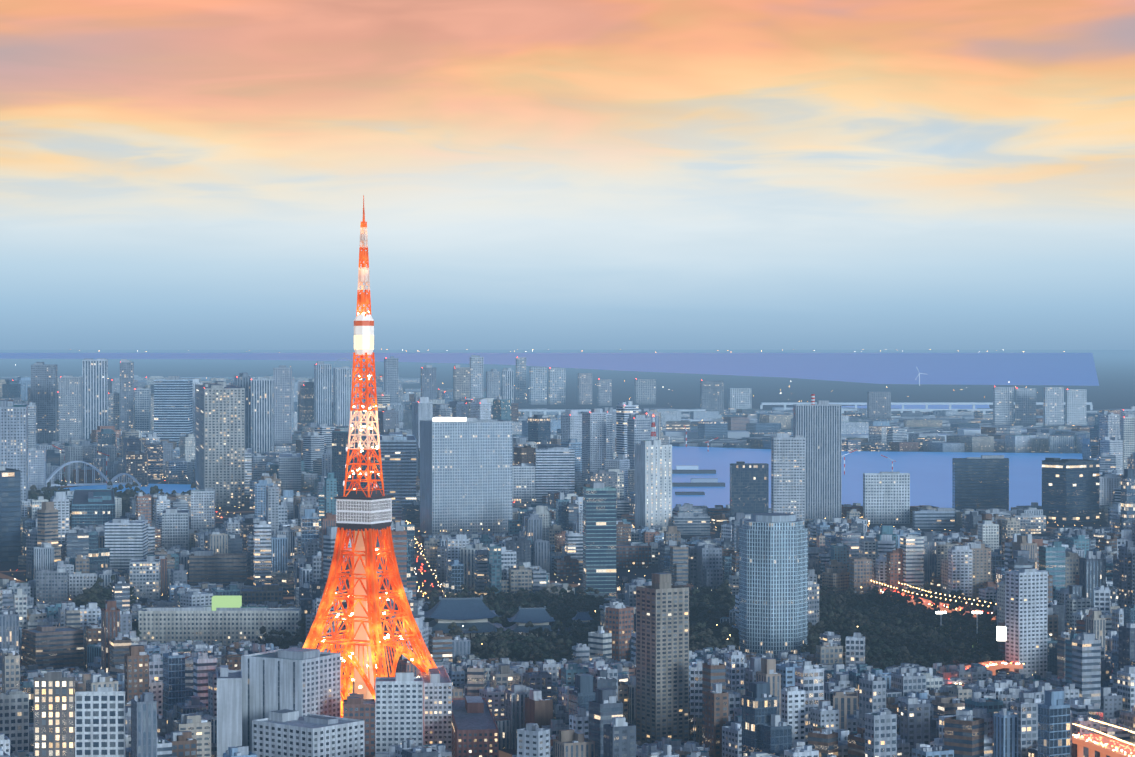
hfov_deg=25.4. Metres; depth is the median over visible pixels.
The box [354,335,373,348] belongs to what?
tower section
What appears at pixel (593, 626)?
tree
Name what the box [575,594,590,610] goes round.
tree
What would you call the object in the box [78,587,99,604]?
tree
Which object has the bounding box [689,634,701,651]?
tree
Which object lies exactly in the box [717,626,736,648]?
tree
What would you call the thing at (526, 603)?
tree
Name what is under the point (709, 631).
tree
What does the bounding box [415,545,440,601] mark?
avenue road
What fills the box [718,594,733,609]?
tree
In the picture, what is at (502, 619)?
tree
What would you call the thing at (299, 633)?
tree
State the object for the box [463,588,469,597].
tree
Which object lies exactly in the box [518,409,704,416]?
bridge
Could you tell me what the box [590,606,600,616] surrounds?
tree
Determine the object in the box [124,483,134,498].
tree
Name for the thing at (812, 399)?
big chimney tower
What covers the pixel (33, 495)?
tree
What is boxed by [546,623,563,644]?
tree
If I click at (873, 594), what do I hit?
tree
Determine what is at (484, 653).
tree
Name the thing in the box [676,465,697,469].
warehouse
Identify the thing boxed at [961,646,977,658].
tree
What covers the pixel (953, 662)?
tree
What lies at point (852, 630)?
tree
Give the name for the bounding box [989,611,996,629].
tree
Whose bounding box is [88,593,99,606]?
tree
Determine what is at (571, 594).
tree
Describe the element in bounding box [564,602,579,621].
tree
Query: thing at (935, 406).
water
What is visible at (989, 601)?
tree
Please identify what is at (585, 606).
tree
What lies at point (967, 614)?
tree
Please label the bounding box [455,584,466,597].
tree
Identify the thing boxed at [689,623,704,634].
tree
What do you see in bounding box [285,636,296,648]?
tree
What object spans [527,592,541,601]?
tree
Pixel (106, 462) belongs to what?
crane
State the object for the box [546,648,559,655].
tree
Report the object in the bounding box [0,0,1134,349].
sky
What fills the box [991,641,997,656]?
tree
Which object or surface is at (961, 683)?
warm lights
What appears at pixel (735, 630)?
tree
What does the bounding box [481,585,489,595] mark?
tree
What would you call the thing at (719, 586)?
tree
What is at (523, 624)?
temple hall walls
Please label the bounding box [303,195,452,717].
tokyo tower
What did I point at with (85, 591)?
tree
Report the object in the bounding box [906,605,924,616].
tree
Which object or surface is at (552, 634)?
tree
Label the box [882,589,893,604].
tree
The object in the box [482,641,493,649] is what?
tree
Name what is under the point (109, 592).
tree
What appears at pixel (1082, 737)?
amber lights
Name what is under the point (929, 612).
tree
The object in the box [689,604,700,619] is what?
tree
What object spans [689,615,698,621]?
tree
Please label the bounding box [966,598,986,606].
tree
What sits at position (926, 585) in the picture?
tree
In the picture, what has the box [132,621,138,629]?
tree
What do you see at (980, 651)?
tree
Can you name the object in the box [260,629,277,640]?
tree
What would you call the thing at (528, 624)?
tree
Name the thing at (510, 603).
tree
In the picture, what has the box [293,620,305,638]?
tree
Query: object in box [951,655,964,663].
tree
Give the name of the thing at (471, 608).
temple main roof
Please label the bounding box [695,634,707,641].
tree
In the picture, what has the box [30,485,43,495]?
tree
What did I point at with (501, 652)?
tree
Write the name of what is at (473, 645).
tree
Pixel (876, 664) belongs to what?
tree
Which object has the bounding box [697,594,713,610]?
tree
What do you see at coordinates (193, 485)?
tree
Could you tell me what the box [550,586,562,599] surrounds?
tree
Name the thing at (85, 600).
tree
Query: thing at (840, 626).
tree
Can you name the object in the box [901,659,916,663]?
tree
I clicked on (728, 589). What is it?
tree
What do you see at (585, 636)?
tree
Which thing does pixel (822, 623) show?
tree
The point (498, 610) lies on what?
tree
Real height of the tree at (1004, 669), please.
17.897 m
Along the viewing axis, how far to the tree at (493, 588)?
2298.78 m
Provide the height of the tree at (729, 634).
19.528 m
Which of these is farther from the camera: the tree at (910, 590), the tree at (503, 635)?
the tree at (910, 590)
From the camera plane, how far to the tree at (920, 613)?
2164.04 m
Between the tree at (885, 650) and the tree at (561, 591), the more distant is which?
the tree at (561, 591)
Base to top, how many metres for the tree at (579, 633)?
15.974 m
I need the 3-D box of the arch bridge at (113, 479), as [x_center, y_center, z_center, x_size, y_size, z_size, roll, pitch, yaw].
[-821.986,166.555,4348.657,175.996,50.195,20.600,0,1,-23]
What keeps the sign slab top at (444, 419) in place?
on the city blocks
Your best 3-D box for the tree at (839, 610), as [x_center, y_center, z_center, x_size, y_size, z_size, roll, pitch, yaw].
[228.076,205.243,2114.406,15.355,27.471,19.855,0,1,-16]
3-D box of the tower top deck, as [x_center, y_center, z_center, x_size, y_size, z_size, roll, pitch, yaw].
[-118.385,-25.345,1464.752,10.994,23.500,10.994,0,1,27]
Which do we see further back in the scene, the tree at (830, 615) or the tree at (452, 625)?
the tree at (830, 615)
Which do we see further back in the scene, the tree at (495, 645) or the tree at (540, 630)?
the tree at (540, 630)
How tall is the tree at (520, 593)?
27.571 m
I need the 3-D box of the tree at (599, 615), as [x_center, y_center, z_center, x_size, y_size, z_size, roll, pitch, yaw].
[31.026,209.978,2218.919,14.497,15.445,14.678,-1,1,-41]
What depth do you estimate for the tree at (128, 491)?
3692.88 m
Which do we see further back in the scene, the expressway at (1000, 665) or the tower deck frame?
the expressway at (1000, 665)
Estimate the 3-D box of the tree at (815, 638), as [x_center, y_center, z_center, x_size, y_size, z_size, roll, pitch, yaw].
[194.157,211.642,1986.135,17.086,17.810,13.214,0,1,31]
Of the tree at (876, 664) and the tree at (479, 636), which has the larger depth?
the tree at (479, 636)
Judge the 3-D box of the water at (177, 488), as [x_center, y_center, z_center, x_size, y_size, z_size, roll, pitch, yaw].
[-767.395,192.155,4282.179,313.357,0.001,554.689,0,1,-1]
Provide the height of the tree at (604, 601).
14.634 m
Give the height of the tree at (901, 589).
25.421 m
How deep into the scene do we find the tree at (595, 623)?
2103.22 m
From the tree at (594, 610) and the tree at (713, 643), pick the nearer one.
the tree at (713, 643)
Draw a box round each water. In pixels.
[0,353,1098,385]
[63,484,194,493]
[672,446,1082,510]
[842,405,989,408]
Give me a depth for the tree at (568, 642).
1886.45 m
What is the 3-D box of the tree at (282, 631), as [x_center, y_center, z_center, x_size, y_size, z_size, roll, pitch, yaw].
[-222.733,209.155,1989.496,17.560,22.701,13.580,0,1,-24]
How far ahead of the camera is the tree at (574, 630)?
1999.28 m
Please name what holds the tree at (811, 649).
on the street grid
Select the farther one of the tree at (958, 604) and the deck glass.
the tree at (958, 604)
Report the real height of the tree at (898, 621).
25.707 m
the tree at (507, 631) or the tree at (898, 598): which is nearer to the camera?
the tree at (507, 631)
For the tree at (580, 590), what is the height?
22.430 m
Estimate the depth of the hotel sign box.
2053.35 m
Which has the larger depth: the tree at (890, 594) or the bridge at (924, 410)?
the bridge at (924, 410)
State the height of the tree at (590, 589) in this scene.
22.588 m
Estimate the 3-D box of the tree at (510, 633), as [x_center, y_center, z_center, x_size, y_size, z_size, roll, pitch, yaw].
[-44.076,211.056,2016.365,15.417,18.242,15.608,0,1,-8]
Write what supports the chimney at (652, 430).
on the city blocks
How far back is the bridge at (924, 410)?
8474.02 m
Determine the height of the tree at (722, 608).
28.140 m
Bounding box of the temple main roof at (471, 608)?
[424,595,505,632]
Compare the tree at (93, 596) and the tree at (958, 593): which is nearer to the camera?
the tree at (93, 596)
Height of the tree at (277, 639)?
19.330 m
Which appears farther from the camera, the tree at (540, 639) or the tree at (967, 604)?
the tree at (967, 604)
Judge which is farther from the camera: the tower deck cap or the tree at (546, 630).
the tree at (546, 630)
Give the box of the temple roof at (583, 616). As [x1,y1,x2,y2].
[572,611,593,625]
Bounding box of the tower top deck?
[354,315,373,354]
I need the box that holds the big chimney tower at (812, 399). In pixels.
[811,394,814,404]
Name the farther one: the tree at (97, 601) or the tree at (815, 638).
the tree at (97, 601)
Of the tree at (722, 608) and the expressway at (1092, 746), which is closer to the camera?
the expressway at (1092, 746)
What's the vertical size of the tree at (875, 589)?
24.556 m
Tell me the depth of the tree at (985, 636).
1986.34 m
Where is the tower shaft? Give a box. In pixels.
[354,531,373,698]
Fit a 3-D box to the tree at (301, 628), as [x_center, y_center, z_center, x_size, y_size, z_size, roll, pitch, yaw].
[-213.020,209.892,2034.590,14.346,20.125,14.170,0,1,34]
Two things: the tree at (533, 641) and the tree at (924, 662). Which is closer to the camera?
the tree at (924, 662)
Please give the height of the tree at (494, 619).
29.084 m
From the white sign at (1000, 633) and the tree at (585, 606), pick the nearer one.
the white sign at (1000, 633)
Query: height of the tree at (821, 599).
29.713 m
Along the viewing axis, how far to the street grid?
2695.51 m
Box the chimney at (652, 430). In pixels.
[650,413,655,439]
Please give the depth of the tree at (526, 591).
2363.23 m
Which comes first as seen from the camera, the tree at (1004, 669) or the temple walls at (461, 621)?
the tree at (1004, 669)
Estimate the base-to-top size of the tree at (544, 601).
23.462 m
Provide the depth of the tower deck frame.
1457.02 m
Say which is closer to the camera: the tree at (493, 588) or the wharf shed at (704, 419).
the tree at (493, 588)
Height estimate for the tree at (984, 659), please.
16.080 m
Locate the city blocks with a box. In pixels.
[0,355,1134,756]
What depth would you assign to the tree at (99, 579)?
2400.42 m
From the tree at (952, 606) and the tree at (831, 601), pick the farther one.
the tree at (831, 601)
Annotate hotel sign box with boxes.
[212,596,241,610]
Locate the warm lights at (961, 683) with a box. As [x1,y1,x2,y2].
[79,349,1134,756]
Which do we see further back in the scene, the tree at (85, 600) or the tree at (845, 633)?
the tree at (85, 600)
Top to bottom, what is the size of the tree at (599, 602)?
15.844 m
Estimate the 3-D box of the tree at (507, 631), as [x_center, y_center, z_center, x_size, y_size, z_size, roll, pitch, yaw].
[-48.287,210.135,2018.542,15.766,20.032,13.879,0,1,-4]
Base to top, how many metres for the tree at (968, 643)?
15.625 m
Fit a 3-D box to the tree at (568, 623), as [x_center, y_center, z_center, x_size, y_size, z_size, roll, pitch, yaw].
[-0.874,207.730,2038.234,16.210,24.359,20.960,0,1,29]
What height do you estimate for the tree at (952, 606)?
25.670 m
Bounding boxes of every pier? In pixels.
[672,470,715,473]
[672,483,724,486]
[675,492,704,494]
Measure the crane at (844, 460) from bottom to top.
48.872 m
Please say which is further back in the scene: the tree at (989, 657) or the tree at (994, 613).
the tree at (994, 613)
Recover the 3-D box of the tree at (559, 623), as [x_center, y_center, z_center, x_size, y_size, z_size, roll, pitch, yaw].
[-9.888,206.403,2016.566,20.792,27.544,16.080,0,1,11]
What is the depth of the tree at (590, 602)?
2261.10 m
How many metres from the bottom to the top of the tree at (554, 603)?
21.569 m
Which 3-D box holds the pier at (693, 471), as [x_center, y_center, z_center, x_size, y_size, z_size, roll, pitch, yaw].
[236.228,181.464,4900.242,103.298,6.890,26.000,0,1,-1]
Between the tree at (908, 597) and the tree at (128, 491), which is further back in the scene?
the tree at (128, 491)
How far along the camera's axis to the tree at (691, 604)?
2271.70 m
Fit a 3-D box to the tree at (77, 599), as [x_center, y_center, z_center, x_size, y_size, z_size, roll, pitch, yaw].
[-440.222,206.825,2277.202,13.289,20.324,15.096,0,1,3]
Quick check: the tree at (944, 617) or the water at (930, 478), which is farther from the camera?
the water at (930, 478)
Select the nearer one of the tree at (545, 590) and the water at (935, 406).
the tree at (545, 590)
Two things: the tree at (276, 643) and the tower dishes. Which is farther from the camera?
the tree at (276, 643)
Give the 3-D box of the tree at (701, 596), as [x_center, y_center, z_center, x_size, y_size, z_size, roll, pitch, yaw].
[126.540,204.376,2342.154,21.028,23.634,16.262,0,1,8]
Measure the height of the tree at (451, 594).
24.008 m
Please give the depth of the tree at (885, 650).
1872.86 m
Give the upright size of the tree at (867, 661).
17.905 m
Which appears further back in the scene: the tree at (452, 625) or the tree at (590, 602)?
the tree at (590, 602)
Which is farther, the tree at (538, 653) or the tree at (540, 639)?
the tree at (540, 639)
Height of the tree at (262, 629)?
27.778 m
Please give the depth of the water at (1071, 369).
41591.66 m
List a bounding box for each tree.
[29,493,37,498]
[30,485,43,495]
[49,487,58,495]
[60,481,69,490]
[72,596,84,606]
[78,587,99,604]
[78,589,88,595]
[81,597,90,601]
[85,599,99,603]
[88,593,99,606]
[93,577,103,593]
[103,589,111,599]
[114,484,127,510]
[122,489,130,511]
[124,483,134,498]
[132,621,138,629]
[186,483,196,494]
[255,626,274,646]
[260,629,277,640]
[260,634,281,643]
[273,640,282,647]
[277,629,295,648]
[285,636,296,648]
[285,637,297,647]
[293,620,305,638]
[295,631,304,645]
[297,626,305,640]
[298,620,305,641]
[424,589,438,601]
[427,593,437,601]
[447,592,455,597]
[448,622,468,638]
[452,626,471,641]
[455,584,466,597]
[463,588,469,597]
[468,625,480,644]
[469,587,478,596]
[470,642,486,653]
[474,635,493,657]
[475,634,482,645]
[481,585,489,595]
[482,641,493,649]
[487,586,498,604]
[487,596,494,608]
[487,616,503,640]
[487,630,505,642]
[488,647,509,661]
[489,605,505,615]
[492,640,511,657]
[496,633,505,642]
[498,628,516,640]
[499,615,505,625]
[501,609,516,617]
[503,620,514,626]
[505,631,518,641]
[506,594,515,602]
[506,600,515,609]
[507,640,522,656]
[508,590,523,607]
[513,636,531,658]
[515,589,528,599]
[516,600,534,608]
[520,633,535,650]
[522,646,537,661]
[525,621,540,637]
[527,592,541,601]
[531,638,538,645]
[532,627,548,637]
[533,648,542,664]
[534,628,550,644]
[535,637,545,652]
[537,653,554,661]
[539,587,551,597]
[542,599,550,614]
[543,620,562,640]
[545,605,559,624]
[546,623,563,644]
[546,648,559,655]
[547,631,556,647]
[548,601,562,618]
[549,588,559,600]
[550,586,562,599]
[552,588,568,603]
[553,638,571,660]
[559,620,577,638]
[560,630,571,649]
[560,639,573,659]
[562,590,577,598]
[563,595,573,606]
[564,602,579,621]
[564,635,575,654]
[565,609,576,621]
[571,627,580,642]
[572,619,584,627]
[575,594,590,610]
[576,589,584,600]
[576,630,586,640]
[576,631,590,645]
[582,604,589,611]
[583,599,596,616]
[584,621,598,627]
[584,623,600,631]
[585,593,594,599]
[586,587,593,594]
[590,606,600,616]
[592,608,602,621]
[593,599,602,607]
[596,600,609,604]
[689,587,699,605]
[689,602,697,610]
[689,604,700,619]
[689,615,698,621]
[689,622,703,643]
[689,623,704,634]
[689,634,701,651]
[693,586,714,601]
[694,631,718,648]
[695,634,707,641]
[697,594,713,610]
[701,628,712,637]
[705,639,720,649]
[706,607,720,629]
[711,587,723,605]
[713,585,726,595]
[714,597,730,616]
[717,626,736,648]
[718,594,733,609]
[719,587,734,605]
[721,629,738,642]
[728,626,738,649]
[729,597,734,606]
[733,634,738,645]
[800,634,816,654]
[804,636,818,650]
[808,622,816,643]
[808,623,821,635]
[819,589,823,608]
[819,620,826,630]
[821,585,831,595]
[824,611,842,631]
[825,598,834,611]
[829,607,848,630]
[831,598,842,612]
[835,594,851,612]
[836,624,844,635]
[842,628,855,638]
[843,631,852,646]
[845,586,854,596]
[847,612,866,631]
[847,618,860,628]
[860,624,878,642]
[862,632,877,644]
[865,588,883,600]
[865,645,875,662]
[865,652,874,664]
[868,592,880,605]
[872,661,883,669]
[873,587,884,604]
[879,583,888,592]
[881,647,900,663]
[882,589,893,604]
[882,660,893,669]
[884,591,893,604]
[892,618,907,634]
[893,587,904,598]
[894,594,907,606]
[895,648,908,665]
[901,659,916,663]
[902,588,912,599]
[902,595,913,608]
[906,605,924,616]
[908,595,918,607]
[908,656,923,664]
[912,608,923,621]
[915,598,926,609]
[918,659,928,666]
[920,581,934,599]
[920,591,928,597]
[925,609,933,617]
[927,599,939,610]
[928,617,938,631]
[928,654,936,666]
[933,590,951,602]
[935,614,950,623]
[946,604,959,621]
[947,659,959,664]
[949,601,969,620]
[950,589,963,602]
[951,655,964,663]
[954,595,968,603]
[955,642,970,662]
[958,608,970,619]
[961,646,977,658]
[962,612,970,627]
[964,602,977,608]
[964,641,974,649]
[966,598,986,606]
[966,606,975,611]
[967,619,984,630]
[967,657,981,664]
[970,614,989,630]
[973,599,988,609]
[975,648,987,659]
[976,613,992,625]
[977,633,993,647]
[978,654,993,662]
[980,625,995,635]
[981,657,989,661]
[982,598,995,605]
[982,629,994,640]
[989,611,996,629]
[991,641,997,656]
[997,654,1006,670]
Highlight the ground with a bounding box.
[0,350,1134,754]
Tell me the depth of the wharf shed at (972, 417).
8213.64 m
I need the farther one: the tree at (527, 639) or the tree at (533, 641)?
the tree at (533, 641)
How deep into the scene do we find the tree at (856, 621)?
2113.82 m
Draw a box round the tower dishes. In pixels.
[343,447,376,487]
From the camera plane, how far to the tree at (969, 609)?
2214.39 m
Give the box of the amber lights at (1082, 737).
[290,349,1133,756]
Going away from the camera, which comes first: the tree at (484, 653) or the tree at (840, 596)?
the tree at (484, 653)
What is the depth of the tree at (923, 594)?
2337.93 m
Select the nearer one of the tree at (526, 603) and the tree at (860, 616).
the tree at (860, 616)
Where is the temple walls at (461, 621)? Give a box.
[435,618,489,638]
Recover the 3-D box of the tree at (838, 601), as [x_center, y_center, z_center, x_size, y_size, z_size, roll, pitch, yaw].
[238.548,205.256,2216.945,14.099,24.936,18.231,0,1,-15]
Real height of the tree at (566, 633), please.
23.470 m
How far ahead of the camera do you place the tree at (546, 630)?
1992.87 m
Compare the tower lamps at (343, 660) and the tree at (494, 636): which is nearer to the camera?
the tower lamps at (343, 660)
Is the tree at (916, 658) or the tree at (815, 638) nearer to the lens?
the tree at (916, 658)
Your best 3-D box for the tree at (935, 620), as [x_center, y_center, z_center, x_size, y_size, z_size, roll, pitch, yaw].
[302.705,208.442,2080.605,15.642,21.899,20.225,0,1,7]
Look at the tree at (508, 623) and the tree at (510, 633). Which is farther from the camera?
the tree at (508, 623)
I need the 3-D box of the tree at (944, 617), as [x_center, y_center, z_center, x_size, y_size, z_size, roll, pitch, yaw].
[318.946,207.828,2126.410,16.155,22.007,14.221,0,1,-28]
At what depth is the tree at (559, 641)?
1891.88 m
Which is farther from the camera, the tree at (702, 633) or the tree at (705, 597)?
the tree at (705, 597)
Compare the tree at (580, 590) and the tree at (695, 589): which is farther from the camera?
the tree at (580, 590)
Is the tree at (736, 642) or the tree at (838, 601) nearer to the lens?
the tree at (736, 642)
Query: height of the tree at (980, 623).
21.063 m
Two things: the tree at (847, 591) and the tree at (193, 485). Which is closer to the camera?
the tree at (847, 591)
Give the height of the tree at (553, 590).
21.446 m
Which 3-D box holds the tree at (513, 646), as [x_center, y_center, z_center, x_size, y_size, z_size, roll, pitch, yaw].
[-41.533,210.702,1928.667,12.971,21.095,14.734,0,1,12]
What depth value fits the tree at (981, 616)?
2098.98 m
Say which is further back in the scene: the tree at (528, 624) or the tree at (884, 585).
the tree at (884, 585)
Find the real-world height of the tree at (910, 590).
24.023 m
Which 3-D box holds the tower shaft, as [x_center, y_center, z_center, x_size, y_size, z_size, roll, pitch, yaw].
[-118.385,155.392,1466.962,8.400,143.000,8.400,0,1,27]
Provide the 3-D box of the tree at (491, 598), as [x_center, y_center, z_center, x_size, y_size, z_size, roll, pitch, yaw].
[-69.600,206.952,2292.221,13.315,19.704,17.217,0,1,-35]
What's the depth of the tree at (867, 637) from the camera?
1977.52 m
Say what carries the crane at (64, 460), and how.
on the ground
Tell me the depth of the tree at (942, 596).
2330.20 m
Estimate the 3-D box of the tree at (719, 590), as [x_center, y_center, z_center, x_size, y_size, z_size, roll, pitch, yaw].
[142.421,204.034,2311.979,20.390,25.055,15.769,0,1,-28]
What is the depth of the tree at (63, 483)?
3939.42 m
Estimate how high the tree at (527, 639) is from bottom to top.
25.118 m
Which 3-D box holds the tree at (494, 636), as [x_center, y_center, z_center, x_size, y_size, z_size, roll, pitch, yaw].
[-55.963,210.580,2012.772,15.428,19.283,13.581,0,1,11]
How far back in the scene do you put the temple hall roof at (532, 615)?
2097.89 m
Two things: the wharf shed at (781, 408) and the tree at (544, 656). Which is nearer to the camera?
the tree at (544, 656)
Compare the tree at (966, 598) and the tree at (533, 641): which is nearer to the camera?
the tree at (533, 641)
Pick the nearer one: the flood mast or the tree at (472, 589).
the flood mast
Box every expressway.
[879,592,995,619]
[962,661,1022,685]
[1072,733,1134,756]
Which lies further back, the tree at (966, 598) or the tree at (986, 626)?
the tree at (966, 598)
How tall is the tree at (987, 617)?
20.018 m
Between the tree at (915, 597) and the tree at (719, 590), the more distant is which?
the tree at (719, 590)
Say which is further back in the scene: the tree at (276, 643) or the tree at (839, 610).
the tree at (839, 610)
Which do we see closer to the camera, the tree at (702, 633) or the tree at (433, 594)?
the tree at (702, 633)
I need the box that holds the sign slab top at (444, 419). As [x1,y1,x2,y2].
[433,417,466,421]
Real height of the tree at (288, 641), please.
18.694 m
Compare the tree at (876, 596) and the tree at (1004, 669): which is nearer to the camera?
the tree at (1004, 669)
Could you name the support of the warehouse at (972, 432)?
on the ground
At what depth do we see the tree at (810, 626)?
2027.84 m
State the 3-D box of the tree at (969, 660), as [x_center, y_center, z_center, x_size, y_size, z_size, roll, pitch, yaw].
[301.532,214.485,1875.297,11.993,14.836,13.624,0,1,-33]
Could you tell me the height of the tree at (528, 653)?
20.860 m
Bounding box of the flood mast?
[976,614,977,642]
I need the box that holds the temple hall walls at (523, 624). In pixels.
[516,622,548,636]
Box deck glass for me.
[337,500,387,521]
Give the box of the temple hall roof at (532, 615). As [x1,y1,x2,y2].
[504,606,559,632]
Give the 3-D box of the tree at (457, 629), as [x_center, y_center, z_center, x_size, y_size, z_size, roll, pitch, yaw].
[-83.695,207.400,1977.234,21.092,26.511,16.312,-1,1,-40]
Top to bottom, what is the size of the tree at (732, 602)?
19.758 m
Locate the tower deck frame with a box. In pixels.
[336,498,391,523]
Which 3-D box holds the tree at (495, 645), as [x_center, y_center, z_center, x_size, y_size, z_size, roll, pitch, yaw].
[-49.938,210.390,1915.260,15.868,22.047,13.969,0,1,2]
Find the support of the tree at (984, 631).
on the ground
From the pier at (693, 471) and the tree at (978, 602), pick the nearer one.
the tree at (978, 602)
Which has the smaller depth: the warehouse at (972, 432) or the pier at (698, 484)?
the pier at (698, 484)
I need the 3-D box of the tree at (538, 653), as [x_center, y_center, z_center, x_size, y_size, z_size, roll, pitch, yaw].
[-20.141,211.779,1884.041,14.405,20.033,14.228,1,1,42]
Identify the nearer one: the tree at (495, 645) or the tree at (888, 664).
the tree at (888, 664)
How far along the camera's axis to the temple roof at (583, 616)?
2174.51 m
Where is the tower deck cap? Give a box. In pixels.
[334,489,393,530]
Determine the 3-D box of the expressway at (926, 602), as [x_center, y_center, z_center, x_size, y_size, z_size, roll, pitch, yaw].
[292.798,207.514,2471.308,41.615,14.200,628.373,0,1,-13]
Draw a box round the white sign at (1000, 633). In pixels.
[996,626,1005,640]
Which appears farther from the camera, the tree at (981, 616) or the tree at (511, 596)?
the tree at (511, 596)
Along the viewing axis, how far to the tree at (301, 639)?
2015.08 m
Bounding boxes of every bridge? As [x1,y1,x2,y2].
[46,461,140,488]
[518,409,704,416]
[760,402,1092,409]
[842,409,992,413]
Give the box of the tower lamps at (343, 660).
[321,312,413,687]
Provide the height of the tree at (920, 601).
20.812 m
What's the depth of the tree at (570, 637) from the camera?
1925.14 m
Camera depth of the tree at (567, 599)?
2275.93 m
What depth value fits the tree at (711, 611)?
2125.26 m
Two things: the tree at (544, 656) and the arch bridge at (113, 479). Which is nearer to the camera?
the tree at (544, 656)
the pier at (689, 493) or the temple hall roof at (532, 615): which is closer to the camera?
the temple hall roof at (532, 615)
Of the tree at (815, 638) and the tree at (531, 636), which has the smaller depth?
the tree at (531, 636)
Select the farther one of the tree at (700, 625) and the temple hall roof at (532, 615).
the temple hall roof at (532, 615)
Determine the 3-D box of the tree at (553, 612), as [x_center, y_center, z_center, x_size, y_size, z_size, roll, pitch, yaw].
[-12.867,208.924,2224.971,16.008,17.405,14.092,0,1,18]
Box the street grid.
[0,482,1056,756]
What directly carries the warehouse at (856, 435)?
on the ground
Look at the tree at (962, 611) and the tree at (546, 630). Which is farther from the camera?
the tree at (962, 611)
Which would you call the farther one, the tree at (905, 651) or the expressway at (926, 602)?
the expressway at (926, 602)
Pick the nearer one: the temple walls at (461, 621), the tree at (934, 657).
the tree at (934, 657)
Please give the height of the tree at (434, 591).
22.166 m
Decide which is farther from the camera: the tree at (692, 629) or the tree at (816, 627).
the tree at (692, 629)
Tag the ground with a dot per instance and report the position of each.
(1116, 380)
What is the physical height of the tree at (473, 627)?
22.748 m
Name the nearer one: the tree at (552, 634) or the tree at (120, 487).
the tree at (552, 634)
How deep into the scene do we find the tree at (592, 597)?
2316.11 m
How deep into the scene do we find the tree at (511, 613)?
2187.02 m
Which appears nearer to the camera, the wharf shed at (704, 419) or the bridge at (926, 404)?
the wharf shed at (704, 419)
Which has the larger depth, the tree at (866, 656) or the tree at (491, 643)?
the tree at (491, 643)
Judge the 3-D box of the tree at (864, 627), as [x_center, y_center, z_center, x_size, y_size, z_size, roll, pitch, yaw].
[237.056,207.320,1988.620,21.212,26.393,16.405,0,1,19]
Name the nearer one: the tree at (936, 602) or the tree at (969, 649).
the tree at (969, 649)
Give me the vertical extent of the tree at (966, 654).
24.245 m
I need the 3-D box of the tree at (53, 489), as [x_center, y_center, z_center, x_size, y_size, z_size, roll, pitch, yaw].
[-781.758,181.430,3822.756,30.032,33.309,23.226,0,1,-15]
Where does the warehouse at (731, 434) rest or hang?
on the ground
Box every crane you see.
[52,445,64,480]
[97,451,109,482]
[841,449,856,474]
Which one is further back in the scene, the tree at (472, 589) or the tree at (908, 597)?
the tree at (472, 589)
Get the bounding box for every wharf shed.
[681,419,756,420]
[772,407,854,410]
[895,416,973,418]
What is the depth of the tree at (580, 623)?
2115.77 m
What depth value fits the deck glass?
1457.21 m
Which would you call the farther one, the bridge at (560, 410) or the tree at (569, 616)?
the bridge at (560, 410)
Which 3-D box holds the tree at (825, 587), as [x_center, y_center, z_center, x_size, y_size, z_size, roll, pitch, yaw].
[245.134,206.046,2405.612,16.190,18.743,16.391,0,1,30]

